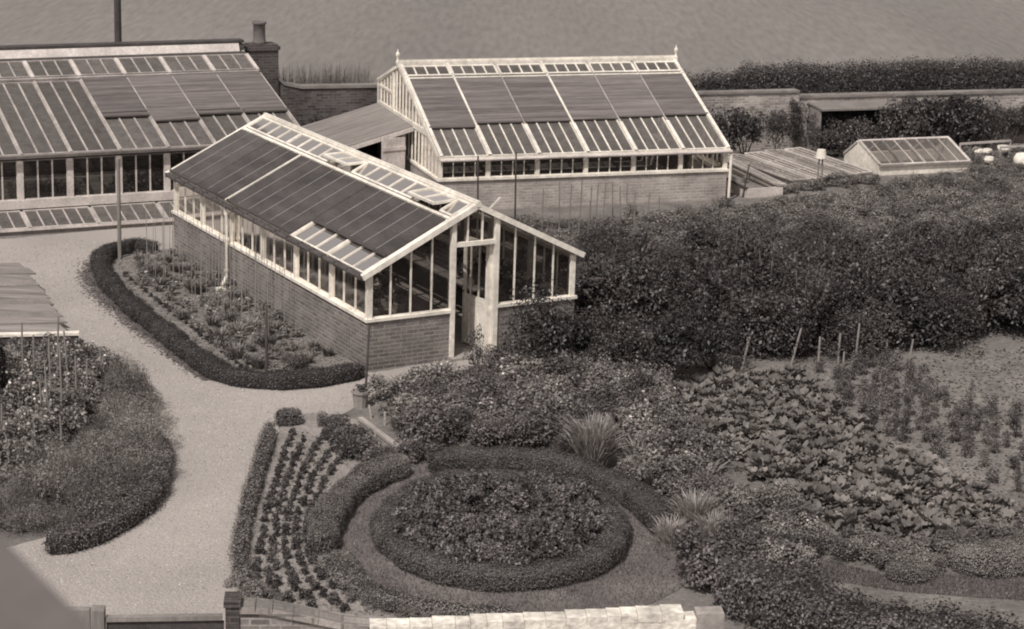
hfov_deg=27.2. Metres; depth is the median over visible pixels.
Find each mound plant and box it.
[0,465,40,515]
[0,477,26,531]
[1,497,48,537]
[10,462,70,505]
[13,498,76,531]
[16,456,70,511]
[19,439,74,498]
[41,428,95,465]
[42,443,78,471]
[44,445,85,502]
[53,449,98,481]
[54,464,145,524]
[61,466,106,518]
[67,438,133,508]
[69,426,132,471]
[70,425,106,454]
[72,448,114,497]
[81,409,120,438]
[87,386,131,403]
[89,435,141,458]
[90,393,131,417]
[91,385,154,412]
[92,390,149,425]
[96,350,137,371]
[99,366,133,395]
[101,437,146,497]
[105,355,151,402]
[105,414,158,454]
[105,414,175,448]
[106,399,149,424]
[107,429,141,467]
[107,450,162,485]
[108,458,145,487]
[109,438,182,483]
[111,396,159,417]
[112,368,151,385]
[112,408,171,422]
[113,389,172,424]
[114,415,148,439]
[116,434,165,459]
[119,412,179,446]
[121,380,162,408]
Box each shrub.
[277,349,309,370]
[390,379,419,394]
[394,399,452,442]
[401,378,441,408]
[422,376,463,399]
[431,381,454,408]
[436,384,478,404]
[448,390,485,411]
[448,405,479,444]
[462,324,483,366]
[464,362,518,401]
[465,417,507,446]
[478,344,516,371]
[482,413,532,448]
[489,274,583,371]
[507,408,560,449]
[517,350,544,369]
[528,350,554,366]
[530,416,557,442]
[535,304,616,357]
[541,418,590,454]
[555,406,580,432]
[569,351,595,372]
[583,394,606,408]
[586,394,625,415]
[589,307,661,371]
[617,455,655,482]
[623,370,654,396]
[629,313,712,379]
[638,425,699,454]
[638,431,698,466]
[664,523,739,584]
[666,413,705,434]
[680,428,706,441]
[689,303,750,370]
[691,463,735,495]
[705,505,765,556]
[707,102,746,153]
[724,104,771,153]
[762,106,791,148]
[787,95,807,147]
[800,126,835,154]
[820,119,861,156]
[839,114,877,149]
[860,121,896,150]
[874,96,927,149]
[892,95,945,148]
[916,92,980,143]
[941,93,1003,149]
[965,104,1006,147]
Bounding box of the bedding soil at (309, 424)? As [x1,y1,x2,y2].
[248,413,416,624]
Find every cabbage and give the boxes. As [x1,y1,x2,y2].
[675,380,690,391]
[675,386,694,396]
[679,402,699,411]
[682,390,695,402]
[686,372,705,383]
[687,381,705,391]
[691,396,704,404]
[697,386,718,398]
[697,402,724,416]
[698,378,715,389]
[699,419,725,432]
[699,422,715,435]
[701,416,722,426]
[702,396,729,405]
[706,365,727,377]
[706,402,725,419]
[708,375,733,389]
[708,407,727,419]
[711,400,732,410]
[715,381,728,389]
[716,387,728,394]
[716,433,733,441]
[717,391,736,399]
[718,416,738,426]
[718,432,744,446]
[720,364,734,372]
[721,371,738,380]
[723,424,743,435]
[724,407,750,417]
[725,448,745,458]
[726,393,748,402]
[727,381,755,395]
[728,396,745,407]
[728,443,751,454]
[731,376,746,388]
[733,436,752,445]
[735,374,745,379]
[735,413,757,423]
[737,420,758,437]
[738,397,763,410]
[739,423,768,438]
[740,450,759,462]
[741,381,757,388]
[741,406,759,411]
[744,375,766,386]
[744,457,766,469]
[745,393,760,401]
[745,428,758,437]
[745,438,764,453]
[746,466,767,478]
[747,367,764,377]
[747,404,764,412]
[747,410,768,420]
[750,388,777,398]
[751,386,772,393]
[751,452,777,468]
[754,413,777,429]
[755,367,771,374]
[756,442,784,462]
[756,465,777,473]
[757,394,781,409]
[759,392,785,404]
[760,434,777,440]
[760,467,787,482]
[763,408,789,420]
[763,420,787,430]
[764,435,786,446]
[765,373,780,380]
[767,377,780,388]
[767,429,789,438]
[769,407,790,418]
[769,477,792,487]
[770,366,781,373]
[773,463,795,475]
[774,448,791,464]
[775,374,797,387]
[776,385,792,395]
[776,402,798,413]
[776,434,789,442]
[777,415,794,425]
[778,441,798,457]
[778,456,799,467]
[780,364,802,377]
[782,421,806,439]
[783,393,793,402]
[784,363,805,374]
[784,386,810,400]
[785,400,800,408]
[785,440,808,456]
[785,463,805,475]
[785,486,802,498]
[787,375,800,387]
[787,405,811,417]
[787,406,809,421]
[789,466,811,482]
[790,372,820,387]
[791,427,816,442]
[793,480,812,499]
[794,383,817,391]
[795,452,812,463]
[796,418,820,430]
[796,453,819,468]
[797,421,824,433]
[798,428,817,441]
[798,470,823,485]
[799,395,813,408]
[799,413,820,422]
[801,446,828,462]
[803,398,824,414]
[804,398,824,404]
[806,499,831,515]
[807,436,832,451]
[808,389,821,398]
[808,480,820,492]
[809,381,832,394]
[809,484,831,501]
[810,402,834,413]
[811,470,825,481]
[813,473,832,485]
[814,392,837,399]
[816,431,834,439]
[816,494,842,508]
[817,507,839,526]
[818,407,838,423]
[818,468,840,477]
[819,393,844,408]
[822,448,833,458]
[824,450,852,462]
[825,415,844,424]
[825,421,840,431]
[825,505,841,523]
[826,425,848,439]
[826,437,841,448]
[827,406,848,424]
[827,457,850,469]
[827,475,849,490]
[828,432,853,444]
[829,484,850,499]
[829,493,858,507]
[832,464,852,475]
[832,508,863,520]
[833,444,848,452]
[833,473,850,482]
[834,515,866,529]
[838,487,873,505]
[841,445,867,461]
[841,504,870,515]
[842,424,864,434]
[842,441,854,449]
[844,435,869,448]
[845,412,870,425]
[845,477,877,496]
[845,478,861,485]
[846,471,866,479]
[850,429,868,439]
[850,460,870,472]
[852,456,871,464]
[859,465,879,475]
[860,512,891,528]
[862,422,880,433]
[862,472,884,479]
[863,438,889,455]
[863,512,878,519]
[864,430,879,437]
[864,448,883,456]
[864,495,881,508]
[866,433,893,446]
[867,477,896,488]
[869,456,892,465]
[869,457,893,472]
[874,486,905,499]
[876,454,899,468]
[876,492,895,504]
[877,462,904,480]
[877,476,899,483]
[878,525,906,540]
[880,500,903,514]
[881,447,901,455]
[881,506,900,515]
[881,515,899,527]
[883,449,908,462]
[887,465,915,483]
[890,502,910,514]
[892,517,922,533]
[892,522,921,538]
[894,482,920,495]
[895,444,913,456]
[897,493,919,505]
[897,508,922,522]
[898,476,922,489]
[900,465,928,478]
[903,450,919,464]
[904,495,926,512]
[910,456,936,470]
[913,492,931,503]
[915,477,933,488]
[915,531,933,539]
[916,508,941,525]
[917,451,942,465]
[919,537,934,547]
[922,474,959,498]
[926,464,954,479]
[926,478,948,488]
[926,488,945,495]
[927,496,952,511]
[932,490,959,503]
[932,515,957,532]
[939,503,962,517]
[939,523,959,537]
[944,470,960,478]
[944,509,963,520]
[951,473,968,484]
[951,483,963,493]
[951,517,979,530]
[956,500,975,510]
[956,513,976,519]
[956,525,983,541]
[957,485,981,499]
[960,490,995,506]
[963,506,983,518]
[966,481,990,492]
[970,519,990,532]
[973,501,1000,514]
[980,495,1002,507]
[982,513,1012,522]
[986,504,1003,514]
[988,493,1006,499]
[991,493,1014,507]
[996,518,1020,527]
[997,507,1020,522]
[1005,505,1023,515]
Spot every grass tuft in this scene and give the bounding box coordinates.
[280,63,297,82]
[289,63,306,83]
[290,63,311,83]
[299,64,320,83]
[299,65,320,83]
[308,61,327,83]
[311,62,332,83]
[320,63,347,83]
[321,61,343,83]
[327,60,350,82]
[342,64,355,82]
[345,61,360,82]
[354,63,370,82]
[355,64,372,82]
[358,61,376,82]
[548,411,628,467]
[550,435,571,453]
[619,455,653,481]
[650,513,690,550]
[663,486,735,535]
[684,509,729,544]
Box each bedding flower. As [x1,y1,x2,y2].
[388,507,412,519]
[390,519,417,533]
[396,499,415,506]
[397,511,423,528]
[400,494,423,500]
[401,497,422,513]
[402,494,422,506]
[402,511,424,528]
[402,521,420,534]
[402,528,421,542]
[404,495,417,503]
[407,481,438,498]
[409,500,426,514]
[409,525,433,541]
[409,525,435,543]
[413,481,439,498]
[413,488,438,497]
[414,521,433,526]
[417,499,440,517]
[417,534,436,549]
[419,508,441,527]
[421,492,440,501]
[423,504,449,522]
[423,534,439,550]
[426,490,449,503]
[431,486,449,497]
[433,495,457,504]
[433,532,457,553]
[434,472,451,486]
[435,495,454,514]
[435,508,456,527]
[435,535,466,551]
[435,541,465,554]
[436,515,458,537]
[438,506,457,521]
[439,536,456,549]
[442,486,458,495]
[442,524,471,543]
[443,474,462,491]
[445,482,466,490]
[447,489,471,504]
[447,510,469,519]
[449,471,472,486]
[449,473,467,488]
[449,500,468,513]
[449,543,474,560]
[451,480,471,489]
[451,513,468,525]
[452,523,471,544]
[458,552,487,563]
[459,516,475,523]
[460,484,484,507]
[461,518,487,542]
[462,477,485,490]
[463,472,490,491]
[465,535,490,547]
[466,489,497,514]
[466,500,486,515]
[466,513,484,526]
[468,468,492,489]
[468,542,493,561]
[469,471,492,489]
[470,485,489,503]
[471,540,489,556]
[479,540,502,553]
[480,522,505,537]
[481,493,505,508]
[481,520,498,536]
[481,542,504,560]
[482,548,506,562]
[483,508,501,519]
[483,530,507,543]
[484,547,512,565]
[485,503,515,514]
[486,512,511,525]
[487,480,505,495]
[490,534,517,545]
[491,532,510,543]
[494,483,510,495]
[496,484,522,506]
[496,545,519,554]
[498,522,524,537]
[500,541,525,548]
[500,551,523,566]
[501,487,525,506]
[502,513,523,520]
[502,542,525,552]
[503,528,522,545]
[505,491,530,516]
[505,546,517,553]
[505,548,532,566]
[507,474,530,483]
[507,514,533,526]
[508,553,533,566]
[510,476,529,498]
[510,521,530,533]
[515,479,531,506]
[515,530,531,549]
[515,533,534,550]
[517,505,543,518]
[518,535,536,549]
[521,469,539,479]
[521,549,541,565]
[521,552,545,565]
[522,477,537,490]
[522,514,546,535]
[523,479,542,506]
[523,509,547,519]
[526,495,551,516]
[527,529,545,545]
[528,492,554,504]
[529,536,553,558]
[530,497,559,514]
[531,483,554,503]
[532,478,551,487]
[532,480,560,492]
[533,507,558,517]
[533,535,561,550]
[535,488,554,504]
[537,545,560,559]
[538,486,558,515]
[539,474,565,489]
[539,550,563,562]
[544,494,569,505]
[544,521,574,535]
[546,531,575,552]
[547,528,570,552]
[549,507,574,521]
[549,511,569,528]
[550,484,572,500]
[556,514,575,523]
[558,501,573,514]
[559,504,582,515]
[559,542,587,556]
[563,485,583,501]
[564,531,582,541]
[566,478,585,505]
[567,499,587,513]
[567,506,595,515]
[567,528,597,551]
[569,484,595,502]
[569,514,593,539]
[573,520,590,541]
[574,511,596,532]
[582,499,602,514]
[582,515,604,535]
[583,500,604,513]
[586,487,602,503]
[589,515,612,536]
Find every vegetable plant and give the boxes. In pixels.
[501,213,541,224]
[503,221,532,234]
[522,218,539,233]
[534,216,557,231]
[544,227,564,238]
[546,220,572,230]
[546,224,567,232]
[553,235,578,247]
[554,218,590,229]
[556,228,576,238]
[567,217,593,232]
[570,228,585,235]
[586,223,629,237]
[589,220,611,230]
[594,216,636,226]
[615,211,643,227]
[618,224,653,241]
[622,220,646,229]
[623,203,645,218]
[628,210,672,225]
[636,222,669,236]
[638,225,666,237]
[640,215,668,229]
[642,208,682,224]
[655,230,682,240]
[661,203,697,218]
[661,224,682,237]
[666,221,684,230]
[673,208,699,224]
[681,207,708,223]
[693,203,720,217]
[696,214,726,227]
[702,221,728,232]
[710,196,736,208]
[711,205,744,216]
[717,211,738,222]
[719,209,758,220]
[723,214,749,225]
[729,218,770,232]
[734,203,765,217]
[742,215,771,225]
[750,200,781,210]
[757,197,782,211]
[760,193,798,206]
[760,211,778,224]
[767,204,805,222]
[770,210,785,217]
[772,216,791,226]
[781,226,803,233]
[784,222,798,234]
[786,192,816,210]
[787,201,819,217]
[790,216,819,226]
[794,199,826,211]
[814,191,843,206]
[814,201,831,210]
[815,209,843,214]
[817,191,833,199]
[818,207,849,219]
[821,217,848,228]
[828,197,856,210]
[838,215,865,225]
[840,207,862,224]
[841,220,868,232]
[842,187,882,199]
[844,184,861,197]
[846,187,881,205]
[852,203,892,216]
[857,218,886,229]
[858,199,873,208]
[860,221,888,231]
[865,208,892,221]
[866,183,893,198]
[875,215,904,228]
[882,198,909,217]
[882,220,909,229]
[883,187,908,200]
[889,191,916,200]
[889,199,916,204]
[890,194,911,203]
[890,206,911,223]
[891,205,916,214]
[892,218,923,227]
[896,177,924,192]
[898,200,919,211]
[902,211,919,221]
[905,182,931,189]
[905,190,948,203]
[905,205,938,213]
[908,212,941,225]
[910,186,925,198]
[911,198,925,205]
[911,209,950,220]
[916,196,940,208]
[918,186,948,193]
[923,191,955,204]
[923,194,949,210]
[928,204,952,220]
[932,186,965,203]
[935,183,951,191]
[936,172,956,188]
[936,215,959,224]
[944,199,969,212]
[948,189,975,204]
[948,194,971,203]
[948,207,979,218]
[949,212,975,219]
[950,184,973,195]
[955,197,984,209]
[958,179,979,188]
[959,175,978,184]
[961,202,985,216]
[962,181,986,197]
[966,217,982,225]
[968,190,990,204]
[970,181,993,193]
[973,201,1003,212]
[973,207,1009,224]
[973,216,995,223]
[976,174,1007,189]
[977,198,1016,213]
[982,182,1013,194]
[982,189,1014,205]
[983,174,1015,188]
[984,206,1012,222]
[985,171,1016,184]
[999,207,1023,217]
[1003,188,1023,199]
[1003,192,1022,200]
[1003,194,1023,205]
[1003,213,1023,222]
[1007,182,1023,192]
[1009,178,1023,188]
[1009,201,1023,209]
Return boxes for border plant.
[316,411,331,426]
[319,422,334,438]
[326,412,352,424]
[327,425,348,443]
[328,429,351,452]
[332,425,349,436]
[333,418,353,428]
[339,434,364,458]
[341,423,373,440]
[350,432,376,451]
[354,446,376,461]
[355,433,382,456]
[364,373,398,403]
[370,445,393,458]
[377,391,401,415]
[383,409,406,433]
[384,375,412,395]
[387,390,432,419]
[390,440,419,461]
[392,379,424,400]
[394,365,429,387]
[396,439,419,458]
[398,440,424,462]
[404,365,444,385]
[405,412,444,449]
[406,431,445,452]
[409,393,440,412]
[411,377,441,385]
[413,358,460,375]
[418,441,447,457]
[424,359,455,386]
[425,396,440,410]
[432,422,456,444]
[433,410,467,443]
[437,356,475,384]
[437,390,477,412]
[439,400,463,417]
[443,407,473,429]
[445,384,480,398]
[449,376,474,388]
[458,377,478,389]
[461,371,479,382]
[466,364,491,375]
[466,425,494,446]
[469,404,497,419]
[474,404,515,424]
[476,393,501,409]
[477,397,512,420]
[486,395,509,415]
[489,357,519,373]
[490,373,509,388]
[490,418,518,445]
[493,363,534,381]
[498,353,522,365]
[500,365,541,389]
[500,390,539,414]
[501,385,540,413]
[508,367,529,380]
[508,376,546,397]
[511,353,545,372]
[513,401,546,414]
[519,394,560,409]
[521,365,538,380]
[523,397,562,433]
[529,369,557,382]
[531,382,560,395]
[531,402,565,417]
[534,384,581,405]
[535,385,572,396]
[541,357,585,379]
[542,375,573,392]
[544,350,586,375]
[545,396,585,413]
[547,392,587,423]
[549,368,584,391]
[553,348,582,359]
[562,387,590,407]
[565,368,587,384]
[567,400,608,417]
[576,378,605,401]
[579,354,615,370]
[580,362,617,381]
[581,402,601,420]
[582,348,602,368]
[582,405,621,425]
[583,412,625,446]
[584,365,614,399]
[588,342,622,362]
[588,384,634,411]
[594,376,635,400]
[603,382,636,409]
[604,367,636,384]
[604,376,617,388]
[607,396,633,424]
[610,358,639,371]
[610,361,653,376]
[611,398,658,432]
[611,430,625,447]
[611,433,667,459]
[614,455,639,474]
[616,404,661,436]
[616,419,635,432]
[618,428,634,451]
[619,362,638,371]
[620,351,658,371]
[620,371,649,391]
[628,390,645,401]
[628,392,650,406]
[629,425,655,444]
[631,442,675,478]
[633,398,663,418]
[634,456,680,489]
[635,424,671,445]
[636,369,669,389]
[636,382,680,400]
[642,391,685,415]
[644,410,675,424]
[645,377,674,393]
[652,391,701,424]
[652,471,685,497]
[653,363,675,385]
[654,405,688,422]
[655,462,687,479]
[659,416,687,433]
[659,457,707,476]
[659,471,686,492]
[661,417,697,436]
[665,446,708,473]
[666,483,704,500]
[668,493,684,518]
[670,479,686,501]
[671,460,715,478]
[675,473,718,500]
[677,440,722,479]
[680,428,741,468]
[680,543,723,588]
[685,449,728,475]
[691,437,723,469]
[706,542,736,554]
[710,484,741,518]
[712,485,756,521]
[714,506,755,528]
[717,472,740,492]
[719,556,742,561]
[721,479,758,500]
[731,529,766,545]
[737,502,778,525]
[739,543,759,558]
[741,548,774,564]
[742,536,787,564]
[749,489,770,505]
[749,513,787,532]
[754,523,788,544]
[757,480,770,498]
[760,480,799,504]
[763,529,796,545]
[765,554,788,568]
[766,494,788,513]
[766,558,791,569]
[767,507,782,515]
[772,509,804,531]
[773,487,805,507]
[777,516,802,530]
[778,525,800,543]
[779,539,803,563]
[780,493,815,518]
[781,541,799,564]
[784,542,822,570]
[787,553,813,575]
[790,501,828,529]
[790,529,818,545]
[795,510,832,538]
[797,534,824,557]
[813,526,839,548]
[821,535,860,560]
[826,537,860,564]
[828,524,854,544]
[846,524,877,550]
[846,536,897,566]
[850,532,880,555]
[873,551,896,571]
[877,534,896,547]
[877,541,905,563]
[880,533,902,552]
[884,550,924,574]
[891,539,913,556]
[900,544,933,562]
[905,531,931,552]
[919,546,949,564]
[920,529,946,551]
[927,556,947,573]
[931,530,958,546]
[934,537,955,559]
[937,534,980,545]
[946,547,955,564]
[964,518,994,538]
[976,533,991,541]
[990,520,1019,536]
[994,526,1020,541]
[1006,522,1023,534]
[1013,513,1023,530]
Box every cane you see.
[146,216,146,269]
[153,237,153,273]
[155,205,155,276]
[162,197,163,249]
[162,230,163,274]
[164,224,164,255]
[172,230,173,284]
[177,206,179,287]
[182,215,182,266]
[186,215,187,262]
[191,249,191,286]
[193,200,193,246]
[197,202,197,235]
[206,222,206,296]
[209,215,209,259]
[212,242,212,279]
[215,248,215,300]
[218,253,218,305]
[219,236,219,285]
[221,265,222,312]
[222,246,224,315]
[223,232,223,274]
[225,232,225,293]
[230,267,230,309]
[233,246,233,286]
[241,232,242,315]
[241,264,242,324]
[245,243,246,297]
[249,243,249,278]
[255,224,255,309]
[256,235,256,265]
[258,255,258,327]
[263,241,264,308]
[267,261,268,333]
[271,255,271,314]
[275,267,275,317]
[279,272,279,311]
[284,258,284,320]
[290,250,291,311]
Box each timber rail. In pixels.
[959,140,1011,156]
[999,145,1023,158]
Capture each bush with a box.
[0,346,18,370]
[0,387,23,412]
[0,405,16,419]
[0,410,20,434]
[0,420,35,463]
[0,424,12,447]
[0,427,7,463]
[0,429,11,451]
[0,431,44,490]
[2,369,39,409]
[2,379,38,413]
[4,443,47,478]
[6,336,44,363]
[7,349,31,368]
[8,406,44,439]
[10,359,28,372]
[11,436,50,457]
[12,369,43,408]
[21,410,63,446]
[24,361,47,392]
[29,357,54,372]
[31,393,57,414]
[32,356,52,377]
[33,397,63,441]
[35,332,60,358]
[35,376,59,403]
[35,400,71,444]
[43,366,65,382]
[43,439,65,458]
[46,341,74,369]
[46,351,74,371]
[48,374,67,391]
[51,353,84,386]
[51,400,88,443]
[52,394,71,411]
[54,348,81,374]
[56,385,88,406]
[58,364,98,405]
[60,335,87,359]
[65,392,97,425]
[69,340,98,360]
[69,371,93,389]
[70,403,84,432]
[71,358,110,380]
[75,345,116,360]
[77,354,106,374]
[79,383,106,413]
[82,357,106,383]
[90,377,127,393]
[94,346,128,370]
[558,238,592,265]
[572,214,633,249]
[574,260,643,325]
[574,263,599,312]
[575,245,620,328]
[576,240,624,265]
[576,250,625,268]
[583,224,626,252]
[585,231,638,261]
[591,258,669,314]
[603,251,673,329]
[613,254,668,274]
[623,249,649,262]
[625,225,663,317]
[627,227,670,256]
[640,271,682,319]
[648,291,703,343]
[651,246,679,266]
[653,248,704,304]
[655,263,701,289]
[657,243,717,272]
[657,276,716,321]
[661,232,691,248]
[662,237,684,249]
[665,255,690,310]
[669,219,725,252]
[682,240,703,297]
[684,224,752,258]
[693,253,732,355]
[695,286,787,357]
[697,260,772,331]
[698,260,757,346]
[706,218,758,284]
[707,244,755,275]
[710,247,774,261]
[725,220,764,275]
[726,298,780,344]
[731,231,772,261]
[732,264,785,297]
[734,222,787,292]
[738,252,784,299]
[741,286,826,355]
[746,289,817,355]
[752,221,785,247]
[756,235,777,245]
[756,253,820,346]
[769,260,808,289]
[771,237,800,259]
[773,236,831,265]
[774,228,805,248]
[777,248,820,274]
[780,249,804,286]
[781,234,820,249]
[782,254,856,311]
[784,250,862,279]
[786,268,836,357]
[787,251,837,351]
[789,265,862,341]
[792,205,854,239]
[792,231,831,240]
[795,230,845,252]
[801,219,827,233]
[809,298,893,365]
[811,228,858,305]
[813,249,874,310]
[813,358,823,372]
[815,222,863,267]
[823,221,865,262]
[826,275,869,335]
[830,365,839,378]
[832,364,844,393]
[836,223,882,269]
[839,224,864,237]
[839,385,855,406]
[840,364,851,386]
[842,280,879,317]
[844,383,855,397]
[847,368,857,379]
[850,299,913,353]
[850,348,861,369]
[852,237,884,249]
[854,256,895,312]
[855,378,869,392]
[856,349,867,374]
[857,389,870,411]
[859,229,888,246]
[860,221,893,244]
[860,271,960,349]
[861,240,882,264]
[861,252,917,285]
[863,262,920,301]
[864,248,918,273]
[865,343,878,367]
[866,381,877,405]
[866,397,878,424]
[866,405,878,418]
[868,369,883,383]
[868,382,879,399]
[874,230,904,248]
[875,223,915,279]
[875,390,889,413]
[877,231,938,263]
[877,346,892,373]
[879,366,892,393]
[881,411,897,434]
[885,389,901,406]
[886,221,954,251]
[890,343,904,371]
[891,220,952,240]
[891,372,900,388]
[892,394,900,424]
[892,415,913,441]
[897,239,976,276]
[900,278,987,357]
[900,392,914,412]
[901,375,913,398]
[902,263,959,303]
[902,292,940,343]
[902,358,918,380]
[902,407,911,431]
[904,251,934,278]
[906,254,948,302]
[909,378,925,394]
[913,414,925,430]
[914,275,975,340]
[915,363,929,387]
[918,384,929,405]
[918,391,936,422]
[920,267,971,320]
[920,421,933,442]
[922,216,945,236]
[924,371,940,402]
[927,216,958,253]
[929,424,943,439]
[930,405,939,416]
[930,432,950,456]
[931,228,968,273]
[934,384,949,397]
[939,251,985,283]
[942,394,950,407]
[944,214,975,236]
[944,409,956,422]
[945,414,962,442]
[946,274,992,328]
[947,216,973,228]
[948,215,977,266]
[952,220,1021,246]
[952,404,961,418]
[953,266,1022,333]
[954,395,968,416]
[955,231,993,266]
[957,415,974,437]
[958,231,1023,270]
[960,428,974,457]
[961,421,975,449]
[963,243,993,338]
[964,404,983,429]
[965,378,975,408]
[966,245,1021,313]
[974,251,1023,277]
[974,406,984,423]
[977,224,1021,241]
[978,445,989,466]
[979,204,1023,234]
[979,233,1022,258]
[979,236,1021,322]
[980,424,992,443]
[982,398,998,415]
[983,410,1002,430]
[985,462,999,484]
[988,438,1002,453]
[989,263,1023,328]
[990,395,998,410]
[990,425,1000,437]
[999,266,1022,323]
[1000,244,1023,330]
[1001,278,1023,338]
[1001,430,1012,446]
[1004,230,1023,247]
[1004,408,1019,426]
[1006,455,1020,469]
[1008,399,1023,412]
[1008,412,1022,437]
[1013,467,1023,482]
[1013,479,1023,491]
[1016,218,1023,234]
[1017,441,1023,459]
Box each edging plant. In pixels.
[167,305,173,311]
[223,570,246,587]
[231,559,253,574]
[236,583,261,597]
[244,583,275,600]
[263,589,285,600]
[328,549,355,560]
[337,560,359,571]
[339,573,371,584]
[340,552,359,567]
[347,563,374,580]
[358,591,387,611]
[363,583,389,592]
[381,591,400,611]
[393,593,416,615]
[396,604,420,618]
[422,607,451,618]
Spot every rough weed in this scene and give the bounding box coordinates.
[881,182,902,195]
[893,174,906,181]
[908,172,924,185]
[920,175,940,182]
[921,180,935,191]
[927,170,953,177]
[933,179,960,190]
[948,174,963,182]
[956,164,981,175]
[961,145,982,156]
[965,172,979,178]
[966,154,981,162]
[972,174,985,183]
[974,156,982,163]
[975,166,1001,174]
[980,150,1003,164]
[988,144,998,152]
[991,159,1004,171]
[993,156,1008,165]
[1001,150,1008,157]
[1002,156,1014,165]
[1002,165,1021,174]
[1005,163,1023,171]
[1007,146,1023,157]
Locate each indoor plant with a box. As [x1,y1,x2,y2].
[4,179,45,198]
[24,175,74,197]
[40,175,86,196]
[96,168,143,193]
[124,171,163,191]
[140,167,172,190]
[145,153,186,180]
[170,153,195,182]
[495,170,511,174]
[514,165,533,174]
[558,169,579,172]
[641,162,665,169]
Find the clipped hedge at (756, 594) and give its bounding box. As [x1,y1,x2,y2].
[709,552,1023,628]
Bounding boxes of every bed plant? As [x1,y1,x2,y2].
[129,250,154,262]
[134,257,152,268]
[134,263,148,273]
[136,271,149,281]
[139,263,166,277]
[140,276,150,284]
[148,260,165,267]
[148,275,171,287]
[148,279,165,291]
[154,251,166,258]
[158,254,178,262]
[159,266,169,275]
[162,290,173,299]
[164,261,178,271]
[164,284,178,294]
[168,247,178,255]
[169,276,184,285]
[169,307,196,319]
[171,297,182,303]
[174,251,185,261]
[174,259,193,273]
[178,299,196,307]
[181,276,204,286]
[181,301,194,311]
[182,278,208,293]
[185,269,199,279]
[189,317,205,326]
[190,261,202,269]
[194,322,206,329]
[196,294,211,305]
[197,277,214,285]
[202,314,226,327]
[203,271,217,281]
[203,303,217,315]
[204,300,219,308]
[204,325,216,336]
[204,330,214,340]
[205,325,229,338]
[210,288,222,295]
[211,268,220,278]
[211,308,222,318]
[212,309,247,322]
[214,292,225,304]
[215,340,255,359]
[216,335,230,343]
[217,297,240,310]
[217,341,231,351]
[220,319,256,335]
[221,320,230,329]
[224,278,236,288]
[224,288,240,300]
[225,305,240,314]
[227,285,240,292]
[231,332,244,342]
[233,298,250,310]
[240,316,264,332]
[242,296,254,304]
[242,355,255,363]
[244,353,269,369]
[245,341,258,351]
[248,331,264,341]
[252,330,280,348]
[253,321,269,331]
[253,325,264,333]
[256,300,269,310]
[257,308,273,318]
[260,318,288,334]
[262,343,284,353]
[268,350,278,359]
[269,319,281,325]
[269,360,287,370]
[270,310,283,319]
[271,326,286,338]
[280,340,295,350]
[283,324,293,331]
[289,327,303,336]
[293,341,303,348]
[298,350,319,363]
[303,338,327,348]
[308,346,319,355]
[320,344,338,356]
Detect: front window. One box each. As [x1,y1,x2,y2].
[0,161,17,200]
[23,159,67,198]
[73,156,116,195]
[122,153,163,193]
[442,161,485,178]
[490,159,535,176]
[539,158,583,174]
[588,156,631,172]
[636,155,678,171]
[683,153,723,169]
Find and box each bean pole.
[477,156,478,212]
[514,152,516,219]
[541,189,543,231]
[558,182,559,238]
[568,184,571,231]
[578,180,582,235]
[587,201,590,239]
[589,186,591,228]
[595,183,598,231]
[602,183,605,225]
[612,182,612,223]
[619,186,620,223]
[626,182,627,224]
[633,191,635,232]
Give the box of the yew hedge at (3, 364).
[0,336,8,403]
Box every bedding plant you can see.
[252,555,261,562]
[252,560,260,571]
[253,542,265,554]
[254,571,261,578]
[256,535,264,543]
[259,523,267,529]
[259,527,267,537]
[260,514,268,522]
[262,503,271,513]
[263,565,272,576]
[265,490,274,499]
[265,498,275,507]
[265,550,276,562]
[265,575,272,584]
[268,483,276,492]
[268,534,276,543]
[268,542,278,553]
[269,581,278,591]
[271,513,279,521]
[271,520,280,528]
[271,560,280,569]
[272,475,279,486]
[273,527,279,536]
[273,574,282,585]
[274,466,283,471]
[274,499,282,506]
[276,457,283,465]
[276,489,287,501]
[276,506,283,513]
[279,450,288,459]
[280,476,288,485]
[281,445,287,452]
[281,525,289,534]
[281,534,287,544]
[281,547,292,558]
[282,504,292,515]
[282,559,290,566]
[283,514,291,520]
[284,440,292,446]
[284,470,293,479]
[284,566,295,574]
[284,589,294,602]
[286,433,294,440]
[287,500,293,507]
[287,572,297,581]
[288,427,295,433]
[288,459,296,466]
[289,492,296,500]
[290,450,299,459]
[290,525,299,535]
[290,534,301,542]
[290,578,298,590]
[291,486,299,492]
[291,513,301,520]
[291,520,299,527]
[291,539,299,549]
[293,479,301,487]
[294,506,302,514]
[294,549,303,557]
[295,441,304,447]
[295,470,303,478]
[296,555,305,565]
[297,588,308,599]
[298,496,307,506]
[299,463,307,473]
[300,459,309,467]
[300,563,308,575]
[301,434,305,441]
[301,526,307,534]
[301,534,307,542]
[302,483,312,494]
[303,516,309,527]
[304,453,313,461]
[304,547,313,556]
[304,575,314,581]
[304,588,313,599]
[305,540,311,548]
[305,598,317,607]
[306,472,315,479]
[307,479,313,486]
[307,499,314,507]
[308,447,316,456]
[308,553,317,564]
[309,580,316,590]
[311,441,319,449]
[312,492,319,500]
[313,565,320,572]
[314,460,323,470]
[315,436,322,443]
[316,569,324,580]
[317,487,323,494]
[318,481,326,487]
[318,586,327,597]
[320,455,327,462]
[320,474,327,482]
[322,449,330,458]
[326,466,333,474]
[327,462,336,470]
[327,591,339,603]
[328,580,335,588]
[328,593,340,605]
[333,456,341,464]
[338,448,344,458]
[338,602,350,611]
[345,593,355,601]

